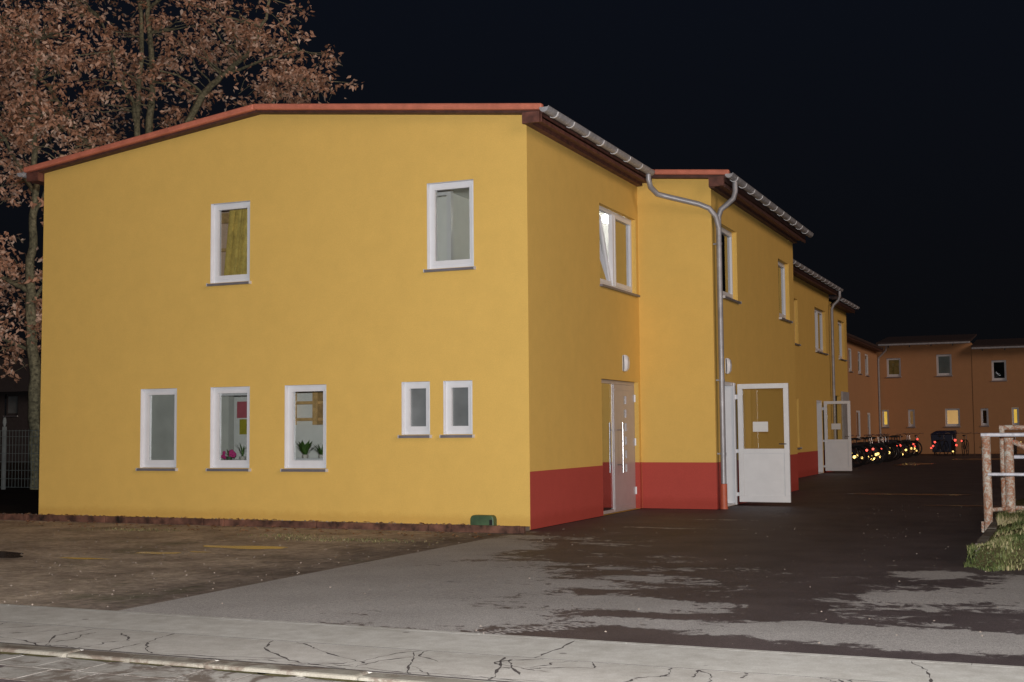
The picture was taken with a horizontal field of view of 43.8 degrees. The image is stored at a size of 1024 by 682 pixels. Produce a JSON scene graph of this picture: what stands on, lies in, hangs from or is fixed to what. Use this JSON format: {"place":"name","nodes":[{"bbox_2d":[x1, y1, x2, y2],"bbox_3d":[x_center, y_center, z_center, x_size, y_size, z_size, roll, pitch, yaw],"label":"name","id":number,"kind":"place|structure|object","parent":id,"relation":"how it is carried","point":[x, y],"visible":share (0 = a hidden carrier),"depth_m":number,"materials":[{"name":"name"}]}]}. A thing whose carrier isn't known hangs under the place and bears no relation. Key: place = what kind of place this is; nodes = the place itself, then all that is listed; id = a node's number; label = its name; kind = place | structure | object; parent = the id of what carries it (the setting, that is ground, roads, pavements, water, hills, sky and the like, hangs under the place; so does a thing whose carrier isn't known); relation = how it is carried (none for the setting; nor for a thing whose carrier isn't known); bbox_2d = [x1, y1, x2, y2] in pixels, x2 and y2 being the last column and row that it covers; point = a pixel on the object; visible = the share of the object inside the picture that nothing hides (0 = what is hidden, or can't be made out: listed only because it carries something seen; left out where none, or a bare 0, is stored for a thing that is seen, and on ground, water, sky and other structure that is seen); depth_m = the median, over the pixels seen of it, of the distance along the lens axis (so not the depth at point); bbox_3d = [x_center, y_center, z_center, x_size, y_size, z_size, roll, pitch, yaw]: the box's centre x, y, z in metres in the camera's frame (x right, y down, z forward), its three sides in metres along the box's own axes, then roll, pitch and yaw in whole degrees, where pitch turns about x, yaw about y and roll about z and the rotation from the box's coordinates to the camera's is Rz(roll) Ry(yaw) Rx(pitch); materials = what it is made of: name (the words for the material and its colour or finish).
{"place":"outdoors","nodes":[
{"label":"outdoors","id":0,"kind":"place"},
{"bbox_2d":[0,463,38,513],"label":"back yard","id":1,"kind":"structure","parent":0,"point":[15,497],"depth_m":28.27,"materials":[{"name":"black"}]},
{"bbox_2d":[0,418,39,488],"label":"fence","id":2,"kind":"object","parent":1,"relation":"on","point":[3,478],"visible":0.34,"depth_m":30.41,"materials":[{"name":"metal"}]},
{"bbox_2d":[0,0,127,489],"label":"oak tree","id":3,"kind":"object","parent":1,"relation":"on","point":[36,202],"visible":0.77,"depth_m":30.92,"materials":[{"name":"brown plant"}]},
{"bbox_2d":[0,0,362,155],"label":"oak tree","id":4,"kind":"object","parent":1,"relation":"on","point":[295,78],"visible":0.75,"depth_m":34.35,"materials":[{"name":"brown plant"}]},
{"bbox_2d":[0,357,40,462],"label":"distant house","id":5,"kind":"structure","parent":0,"point":[13,393],"depth_m":59.85,"materials":[{"name":"brown"}]},
{"bbox_2d":[3,394,17,416],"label":"window","id":6,"kind":"structure","parent":5,"relation":"in","point":[12,400],"depth_m":60.02,"materials":[{"name":"grey glass"}]},
{"bbox_2d":[0,655,306,681],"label":"road","id":7,"kind":"structure","parent":0,"point":[5,680],"depth_m":7.00,"materials":[{"name":"grey asphalt"}]},
{"bbox_2d":[0,654,343,681],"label":"gutter slabs","id":8,"kind":"structure","parent":7,"relation":"on","point":[18,667],"depth_m":7.07,"materials":[{"name":"grey concrete"}]},
{"bbox_2d":[0,652,370,681],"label":"kerb dirt","id":9,"kind":"structure","parent":7,"relation":"on","point":[269,674],"depth_m":7.10,"materials":[{"name":"soil"}]},
{"bbox_2d":[0,520,513,610],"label":"gravel yard","id":10,"kind":"structure","parent":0,"point":[29,576],"depth_m":13.58,"materials":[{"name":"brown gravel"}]},
{"bbox_2d":[0,551,23,557],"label":"puddle","id":11,"kind":"object","parent":10,"relation":"on","point":[4,554],"visible":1,"depth_m":14.00,"materials":[{"name":"grey liquid"}]},
{"bbox_2d":[138,552,179,553],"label":"puddle","id":12,"kind":"object","parent":10,"relation":"on","point":[159,552],"visible":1,"depth_m":14.07,"materials":[{"name":"brown liquid"}]},
{"bbox_2d":[203,545,287,548],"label":"puddle","id":13,"kind":"object","parent":10,"relation":"on","point":[252,547],"visible":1,"depth_m":14.63,"materials":[{"name":"brown liquid"}]},
{"bbox_2d":[0,513,502,537],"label":"fallen leaves","id":14,"kind":"object","parent":10,"relation":"on","point":[255,527],"visible":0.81,"depth_m":17.67,"materials":[{"name":"brown plant"}]},
{"bbox_2d":[0,514,525,532],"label":"edging board","id":15,"kind":"object","parent":10,"relation":"on","point":[312,524],"visible":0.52,"depth_m":17.83,"materials":[{"name":"brown wood"}]},
{"bbox_2d":[87,527,442,544],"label":"weeds","id":16,"kind":"object","parent":10,"relation":"on","point":[320,539],"visible":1,"depth_m":15.84,"materials":[{"name":"green plant"}]},
{"bbox_2d":[234,519,529,530],"bbox_3d":[-4.247,2.647,18.471,9.595,0.095,0.418,-2,-4,23],"label":"gravel strip","id":17,"kind":"object","parent":10,"relation":"on","point":[527,528],"visible":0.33,"depth_m":17.49,"materials":[{"name":"gravel"}]},
{"bbox_2d":[3,513,503,525],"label":"pebbles","id":18,"kind":"object","parent":17,"relation":"on","point":[283,520],"visible":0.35,"depth_m":18.11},
{"bbox_2d":[470,515,496,525],"bbox_3d":[-0.378,2.374,16.810,0.340,0.150,0.128,-2,-4,23],"label":"bait box","id":19,"kind":"object","parent":17,"relation":"on","point":[483,519],"visible":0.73,"depth_m":16.76,"materials":[{"name":"green plastic"}]},
{"bbox_2d":[0,605,1023,681],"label":"pavement","id":20,"kind":"structure","parent":0,"point":[844,668],"depth_m":7.66,"materials":[{"name":"concrete"}]},
{"bbox_2d":[0,622,872,681],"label":"pavement strip","id":21,"kind":"object","parent":20,"relation":"attached to","point":[478,666],"visible":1,"depth_m":7.37,"materials":[{"name":"grey concrete"}]},
{"bbox_2d":[2,623,932,681],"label":"pavement cracks","id":22,"kind":"object","parent":21,"relation":"on","point":[496,670],"visible":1,"depth_m":7.21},
{"bbox_2d":[0,605,1020,681],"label":"pavement joints","id":23,"kind":"object","parent":20,"relation":"on","point":[383,647],"visible":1,"depth_m":7.39,"materials":[{"name":"grey concrete"}]},
{"bbox_2d":[0,604,1023,667],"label":"pavement edging","id":24,"kind":"object","parent":20,"relation":"on","point":[541,637],"visible":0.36,"depth_m":7.99,"materials":[{"name":"concrete"}]},
{"bbox_2d":[0,0,1023,415],"label":"sky","id":25,"kind":"structure","parent":0,"point":[892,131],"materials":[{"name":"black"}]},
{"bbox_2d":[118,506,1023,665],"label":"drive","id":26,"kind":"structure","parent":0,"point":[683,577],"depth_m":10.56,"materials":[{"name":"asphalt"}]},
{"bbox_2d":[225,575,648,633],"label":"tyre marks","id":27,"kind":"object","parent":26,"relation":"on","point":[383,593],"visible":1,"depth_m":9.49},
{"bbox_2d":[221,498,997,643],"bbox_3d":[3.631,2.391,15.804,6.577,0.010,16.958,-2,-4,23],"label":"drive grit","id":28,"kind":"object","parent":26,"relation":"on","point":[724,559],"visible":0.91,"depth_m":12.15,"materials":[{"name":"grey gravel"}]},
{"bbox_2d":[964,498,1023,571],"bbox_3d":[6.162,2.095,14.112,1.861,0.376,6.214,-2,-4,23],"label":"grass","id":29,"kind":"structure","parent":26,"relation":"on","point":[1006,518],"depth_m":12.13,"materials":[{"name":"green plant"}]},
{"bbox_2d":[981,433,1023,531],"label":"railing","id":30,"kind":"object","parent":26,"relation":"on","point":[987,475],"visible":0.84,"depth_m":15.26,"materials":[{"name":"brown paint"}]},
{"bbox_2d":[999,425,1023,512],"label":"gate frame","id":31,"kind":"object","parent":26,"relation":"on","point":[1007,458],"visible":0.77,"depth_m":15.52,"materials":[{"name":"paint"}]},
{"bbox_2d":[532,508,641,529],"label":"ground","id":32,"kind":"structure","parent":0,"point":[590,518],"depth_m":20.09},
{"bbox_2d":[0,643,491,681],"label":"kerb","id":33,"kind":"structure","parent":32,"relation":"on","point":[300,671],"depth_m":7.17,"materials":[{"name":"concrete"}]},
{"bbox_2d":[631,238,851,477],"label":"terrace house","id":34,"kind":"structure","parent":0,"point":[820,449],"depth_m":36.29,"materials":[{"name":"yellow paint"}]},
{"bbox_2d":[814,308,828,354],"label":"window","id":35,"kind":"structure","parent":34,"relation":"in","point":[818,314],"depth_m":37.69,"materials":[{"name":"white plastic"}]},
{"bbox_2d":[822,401,851,470],"bbox_3d":[9.408,2.749,36.873,0.805,2.020,0.120,-2,-4,23],"label":"open door","id":36,"kind":"structure","parent":34,"relation":"in","point":[838,452],"depth_m":36.85,"materials":[{"name":"white plastic"}]},
{"bbox_2d":[829,296,859,438],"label":"terrace house","id":37,"kind":"structure","parent":0,"point":[842,307],"depth_m":40.24,"materials":[{"name":"yellow paint"}]},
{"bbox_2d":[838,321,846,360],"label":"window","id":38,"kind":"structure","parent":37,"relation":"in","point":[839,323],"depth_m":41.22,"materials":[{"name":"white plastic"}]},
{"bbox_2d":[847,333,882,442],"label":"side wing","id":39,"kind":"structure","parent":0,"point":[862,376],"depth_m":58.24,"materials":[{"name":"orange paint"}]},
{"bbox_2d":[848,348,853,372],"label":"window","id":40,"kind":"structure","parent":39,"relation":"in","point":[849,350],"depth_m":55.39,"materials":[{"name":"white plastic"}]},
{"bbox_2d":[856,410,862,439],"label":"window","id":41,"kind":"structure","parent":39,"relation":"in","point":[857,411],"depth_m":57.02,"materials":[{"name":"white plastic"}]},
{"bbox_2d":[858,351,862,374],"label":"window","id":42,"kind":"structure","parent":39,"relation":"in","point":[859,359],"depth_m":57.93,"materials":[{"name":"white plastic"}]},
{"bbox_2d":[865,354,869,376],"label":"window","id":43,"kind":"structure","parent":39,"relation":"in","point":[866,356],"depth_m":59.98,"materials":[{"name":"white plastic"}]},
{"bbox_2d":[867,413,870,436],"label":"window","id":44,"kind":"structure","parent":39,"relation":"in","point":[868,414],"depth_m":60.08,"materials":[{"name":"white plastic"}]},
{"bbox_2d":[733,454,1023,509],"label":"yard asphalt","id":45,"kind":"structure","parent":0,"point":[857,487],"depth_m":28.65,"materials":[{"name":"black asphalt"}]},
{"bbox_2d":[17,103,720,529],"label":"front house","id":46,"kind":"structure","parent":45,"relation":"on","point":[483,373],"depth_m":18.51,"materials":[{"name":"yellow paint"}]},
{"bbox_2d":[136,388,177,470],"bbox_3d":[-5.337,1.345,19.312,0.746,1.242,0.203,-2,-4,23],"label":"window","id":47,"kind":"structure","parent":46,"relation":"in","point":[146,464],"depth_m":19.41,"materials":[{"name":"white plastic"}]},
{"bbox_2d":[213,387,233,459],"bbox_3d":[-4.634,1.624,19.670,0.705,1.990,0.182,-2,-4,23],"label":"cupboard","id":48,"kind":"object","parent":46,"relation":"in","point":[227,422],"visible":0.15,"depth_m":19.54,"materials":[{"name":"white wood"}]},
{"bbox_2d":[221,213,228,251],"bbox_3d":[-4.406,-1.758,20.431,0.740,0.620,0.060,-2,-4,23],"label":"wall board","id":49,"kind":"object","parent":46,"relation":"attached to","point":[224,218],"depth_m":20.50,"materials":[{"name":"brown wood"}]},
{"bbox_2d":[206,386,250,471],"bbox_3d":[-4.141,1.298,18.793,0.766,1.242,0.203,-2,-4,23],"label":"window","id":50,"kind":"structure","parent":46,"relation":"in","point":[216,464],"depth_m":18.90,"materials":[{"name":"white plastic"}]},
{"bbox_2d":[221,449,236,459],"bbox_3d":[-4.233,1.695,19.053,0.251,0.162,0.118,-2,-4,23],"label":"potted plant","id":51,"kind":"object","parent":46,"relation":"on","point":[231,453],"visible":1,"depth_m":19.01,"materials":[{"name":"pink plant"}]},
{"bbox_2d":[206,200,251,286],"bbox_3d":[-4.180,-1.447,18.993,0.771,1.247,0.203,-2,-4,23],"label":"window","id":52,"kind":"structure","parent":46,"relation":"in","point":[215,264],"depth_m":19.09,"materials":[{"name":"white plastic"}]},
{"bbox_2d":[224,202,246,275],"bbox_3d":[-4.061,-1.485,19.289,0.800,1.650,0.092,-2,-4,23],"label":"curtain","id":53,"kind":"object","parent":46,"relation":"hanging from","point":[236,256],"visible":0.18,"depth_m":19.33,"materials":[{"name":"yellow fabric"}]},
{"bbox_2d":[235,443,246,459],"bbox_3d":[-4.044,1.630,18.965,0.248,0.278,0.163,-2,-4,23],"label":"potted plant","id":54,"kind":"object","parent":46,"relation":"on","point":[242,457],"visible":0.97,"depth_m":18.93,"materials":[{"name":"green plant"}]},
{"bbox_2d":[237,401,246,417],"bbox_3d":[-4.233,1.088,20.158,0.290,0.260,0.010,-2,-4,23],"label":"poster","id":55,"kind":"object","parent":46,"relation":"attached to","point":[241,409],"visible":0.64,"depth_m":20.17,"materials":[{"name":"red paper"}]},
{"bbox_2d":[239,419,246,433],"bbox_3d":[-4.208,1.357,20.130,0.240,0.240,0.010,-2,-4,23],"label":"poster","id":56,"kind":"object","parent":46,"relation":"attached to","point":[242,426],"visible":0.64,"depth_m":20.15,"materials":[{"name":"yellow paper"}]},
{"bbox_2d":[280,384,327,471],"bbox_3d":[-2.944,1.252,18.274,0.766,1.242,0.203,-2,-4,23],"label":"window","id":57,"kind":"structure","parent":46,"relation":"in","point":[290,391],"depth_m":18.37,"materials":[{"name":"white plastic"}]},
{"bbox_2d":[289,385,322,424],"bbox_3d":[-2.957,0.941,19.492,1.030,0.680,0.226,-2,-4,23],"label":"wall shelf","id":58,"kind":"object","parent":46,"relation":"attached to","point":[316,402],"depth_m":19.42,"materials":[{"name":"brown wood"}]},
{"bbox_2d":[296,440,320,457],"bbox_3d":[-3.004,1.567,18.512,0.411,0.273,0.319,-2,-4,23],"label":"potted plant","id":59,"kind":"object","parent":46,"relation":"on","point":[304,448],"visible":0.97,"depth_m":18.50,"materials":[{"name":"green plant"}]},
{"bbox_2d":[309,444,322,457],"bbox_3d":[-2.758,1.583,18.414,0.463,0.222,0.249,-2,-4,23],"label":"potted plant","id":60,"kind":"object","parent":46,"relation":"on","point":[320,450],"visible":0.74,"depth_m":18.39,"materials":[{"name":"green plant"}]},
{"bbox_2d":[398,381,431,437],"bbox_3d":[-1.309,0.951,17.581,0.506,0.777,0.203,-2,-4,23],"label":"window","id":61,"kind":"structure","parent":46,"relation":"in","point":[415,395],"depth_m":17.63,"materials":[{"name":"white plastic"}]},
{"bbox_2d":[429,190,453,260],"bbox_3d":[-1.322,-1.358,19.004,0.940,1.790,0.122,-2,-4,23],"label":"door","id":62,"kind":"structure","parent":46,"relation":"attached to","point":[445,248],"depth_m":18.88,"materials":[{"name":"white plastic"}]},
{"bbox_2d":[429,197,446,260],"bbox_3d":[-1.327,-1.301,19.025,0.830,1.660,0.040,-2,-4,23],"label":"door leaf","id":63,"kind":"structure","parent":62,"relation":"in","point":[441,201],"depth_m":18.90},
{"bbox_2d":[423,179,475,272],"bbox_3d":[-0.833,-1.577,17.542,0.781,1.247,0.203,-2,-4,23],"label":"window","id":64,"kind":"structure","parent":46,"relation":"in","point":[433,265],"depth_m":17.62,"materials":[{"name":"white plastic"}]},
{"bbox_2d":[439,380,474,437],"bbox_3d":[-0.718,0.928,17.325,0.506,0.777,0.203,-2,-4,23],"label":"window","id":65,"kind":"structure","parent":46,"relation":"in","point":[457,395],"depth_m":17.38,"materials":[{"name":"white plastic"}]},
{"bbox_2d":[601,214,607,222],"bbox_3d":[1.570,-2.214,21.123,0.220,0.532,0.220,-2,-4,23],"label":"ceiling lamp","id":66,"kind":"object","parent":46,"relation":"hanging from","point":[604,218],"visible":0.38,"depth_m":21.03,"materials":[{"name":"grey"}]},
{"bbox_2d":[599,205,639,296],"bbox_3d":[1.599,-1.434,20.577,0.369,1.303,1.880,-2,-4,23],"label":"window","id":67,"kind":"structure","parent":46,"relation":"in","point":[615,274],"depth_m":20.69,"materials":[{"name":"white plastic"}]},
{"bbox_2d":[613,384,636,510],"bbox_3d":[1.855,1.714,20.646,0.171,1.998,1.044,-2,-4,23],"label":"door","id":68,"kind":"structure","parent":46,"relation":"in","point":[624,398],"depth_m":20.62,"materials":[{"name":"grey metal"}]},
{"bbox_2d":[622,355,629,371],"bbox_3d":[1.844,0.357,20.537,0.085,0.270,0.170,-2,-4,23],"label":"wall lamp","id":69,"kind":"object","parent":46,"relation":"attached to","point":[625,363],"visible":1,"depth_m":20.48,"materials":[{"name":"white plastic"}]},
{"bbox_2d":[627,169,813,508],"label":"terrace house","id":70,"kind":"structure","parent":45,"relation":"on","point":[712,297],"depth_m":21.32,"materials":[{"name":"yellow paint"}]},
{"bbox_2d":[725,358,731,373],"bbox_3d":[3.667,0.422,21.541,0.085,0.270,0.170,-2,-4,23],"label":"wall lamp","id":71,"kind":"object","parent":70,"relation":"attached to","point":[728,365],"visible":1,"depth_m":21.49,"materials":[{"name":"white plastic"}]},
{"bbox_2d":[721,227,741,303],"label":"window","id":72,"kind":"structure","parent":70,"relation":"in","point":[727,271],"depth_m":22.32,"materials":[{"name":"white plastic"}]},
{"bbox_2d":[735,383,790,502],"bbox_3d":[4.257,1.732,21.677,0.925,2.015,0.120,-2,-4,23],"label":"open door","id":73,"kind":"structure","parent":70,"relation":"in","point":[764,474],"depth_m":21.65,"materials":[{"name":"white plastic"}]},
{"bbox_2d":[778,261,792,322],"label":"window","id":74,"kind":"structure","parent":70,"relation":"in","point":[781,267],"depth_m":26.58,"materials":[{"name":"white plastic"}]},
{"bbox_2d":[852,447,864,466],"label":"bicycle","id":75,"kind":"object","parent":45,"relation":"on","point":[861,463],"visible":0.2,"depth_m":41.81,"materials":[{"name":"blue paint"}]},
{"bbox_2d":[851,439,867,466],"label":"bicycle","id":76,"kind":"object","parent":45,"relation":"on","point":[865,450],"visible":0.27,"depth_m":42.53,"materials":[{"name":"blue paint"}]},
{"bbox_2d":[852,438,873,464],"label":"bicycle","id":77,"kind":"object","parent":45,"relation":"on","point":[869,447],"visible":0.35,"depth_m":44.67,"materials":[{"name":"paint"}]},
{"bbox_2d":[851,435,882,462],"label":"bicycle","id":78,"kind":"object","parent":45,"relation":"on","point":[870,451],"visible":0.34,"depth_m":46.26,"materials":[{"name":"red paint"}]},
{"bbox_2d":[851,435,885,463],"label":"bicycle","id":79,"kind":"object","parent":45,"relation":"on","point":[876,454],"visible":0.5,"depth_m":45.55,"materials":[{"name":"paint"}]},
{"bbox_2d":[852,435,887,461],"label":"bicycle","id":80,"kind":"object","parent":45,"relation":"on","point":[875,451],"visible":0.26,"depth_m":46.84,"materials":[{"name":"paint"}]},
{"bbox_2d":[854,435,888,461],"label":"bicycle","id":81,"kind":"object","parent":45,"relation":"on","point":[885,446],"visible":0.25,"depth_m":47.49,"materials":[{"name":"paint"}]},
{"bbox_2d":[852,434,892,460],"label":"bicycle","id":82,"kind":"object","parent":45,"relation":"on","point":[876,448],"visible":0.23,"depth_m":49.44,"materials":[{"name":"red paint"}]},
{"bbox_2d":[853,435,893,461],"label":"bicycle","id":83,"kind":"object","parent":45,"relation":"on","point":[878,448],"visible":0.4,"depth_m":47.93,"materials":[{"name":"paint"}]},
{"bbox_2d":[852,434,894,459],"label":"bicycle","id":84,"kind":"object","parent":45,"relation":"on","point":[893,447],"visible":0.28,"depth_m":49.96,"materials":[{"name":"paint"}]},
{"bbox_2d":[858,435,897,461],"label":"bicycle","id":85,"kind":"object","parent":45,"relation":"on","point":[882,450],"visible":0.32,"depth_m":48.67,"materials":[{"name":"paint"}]},
{"bbox_2d":[863,434,902,459],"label":"bicycle","id":86,"kind":"object","parent":45,"relation":"on","point":[888,446],"visible":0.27,"depth_m":50.34,"materials":[{"name":"red paint"}]},
{"bbox_2d":[875,434,913,457],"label":"bicycle","id":87,"kind":"object","parent":45,"relation":"on","point":[903,447],"visible":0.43,"depth_m":53.89,"materials":[{"name":"paint"}]},
{"bbox_2d":[884,433,918,454],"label":"bicycle","id":88,"kind":"object","parent":45,"relation":"on","point":[909,446],"visible":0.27,"depth_m":57.50,"materials":[{"name":"paint"}]},
{"bbox_2d":[889,433,921,455],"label":"bicycle","id":89,"kind":"object","parent":45,"relation":"on","point":[907,446],"visible":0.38,"depth_m":57.17,"materials":[{"name":"paint"}]},
{"bbox_2d":[894,463,933,465],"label":"puddle","id":90,"kind":"object","parent":45,"relation":"on","point":[902,464],"visible":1,"depth_m":44.72,"materials":[{"name":"brown liquid"}]},
{"bbox_2d":[873,494,968,494],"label":"puddle","id":91,"kind":"object","parent":45,"relation":"on","point":[920,494],"visible":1,"depth_m":24.71,"materials":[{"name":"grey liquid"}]},
{"bbox_2d":[930,433,949,455],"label":"bicycle","id":92,"kind":"object","parent":45,"relation":"on","point":[938,447],"visible":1,"depth_m":57.72,"materials":[{"name":"paint"}]},
{"bbox_2d":[931,430,956,454],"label":"rubbish bin","id":93,"kind":"object","parent":45,"relation":"on","point":[947,437],"visible":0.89,"depth_m":59.65,"materials":[{"name":"black plastic"}]},
{"bbox_2d":[950,433,956,455],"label":"bicycle","id":94,"kind":"object","parent":45,"relation":"on","point":[953,446],"visible":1,"depth_m":57.86,"materials":[{"name":"paint"}]},
{"bbox_2d":[961,433,968,454],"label":"bicycle","id":95,"kind":"object","parent":45,"relation":"on","point":[964,447],"visible":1,"depth_m":58.44,"materials":[{"name":"paint"}]},
{"bbox_2d":[971,338,1023,453],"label":"cross house","id":96,"kind":"structure","parent":45,"relation":"on","point":[998,379],"depth_m":60.95,"materials":[{"name":"paint"}]},
{"bbox_2d":[980,408,988,426],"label":"window","id":97,"kind":"structure","parent":96,"relation":"in","point":[982,424],"depth_m":61.19,"materials":[{"name":"white plastic"}]},
{"bbox_2d":[991,360,1006,381],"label":"window","id":98,"kind":"structure","parent":96,"relation":"in","point":[1003,379],"depth_m":61.05,"materials":[{"name":"white plastic"}]},
{"bbox_2d":[1012,407,1018,424],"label":"window","id":99,"kind":"structure","parent":96,"relation":"in","point":[1013,408],"depth_m":60.65,"materials":[{"name":"white plastic"}]},
{"bbox_2d":[876,334,976,453],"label":"cross house","id":100,"kind":"structure","parent":0,"point":[925,385],"depth_m":62.26,"materials":[{"name":"paint"}]},
{"bbox_2d":[881,410,889,427],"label":"window","id":101,"kind":"structure","parent":100,"relation":"in","point":[884,425],"depth_m":62.99,"materials":[{"name":"white plastic"}]},
{"bbox_2d":[886,358,901,377],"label":"window","id":102,"kind":"structure","parent":100,"relation":"in","point":[888,375],"depth_m":62.99,"materials":[{"name":"white plastic"}]},
{"bbox_2d":[908,409,915,427],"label":"window","id":103,"kind":"structure","parent":100,"relation":"in","point":[910,425],"depth_m":62.52,"materials":[{"name":"white plastic"}]},
{"bbox_2d":[936,354,952,376],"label":"window","id":104,"kind":"structure","parent":100,"relation":"in","point":[938,374],"depth_m":62.06,"materials":[{"name":"white plastic"}]},
{"bbox_2d":[945,408,960,426],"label":"window","id":105,"kind":"structure","parent":100,"relation":"in","point":[947,425],"depth_m":61.73,"materials":[{"name":"white plastic"}]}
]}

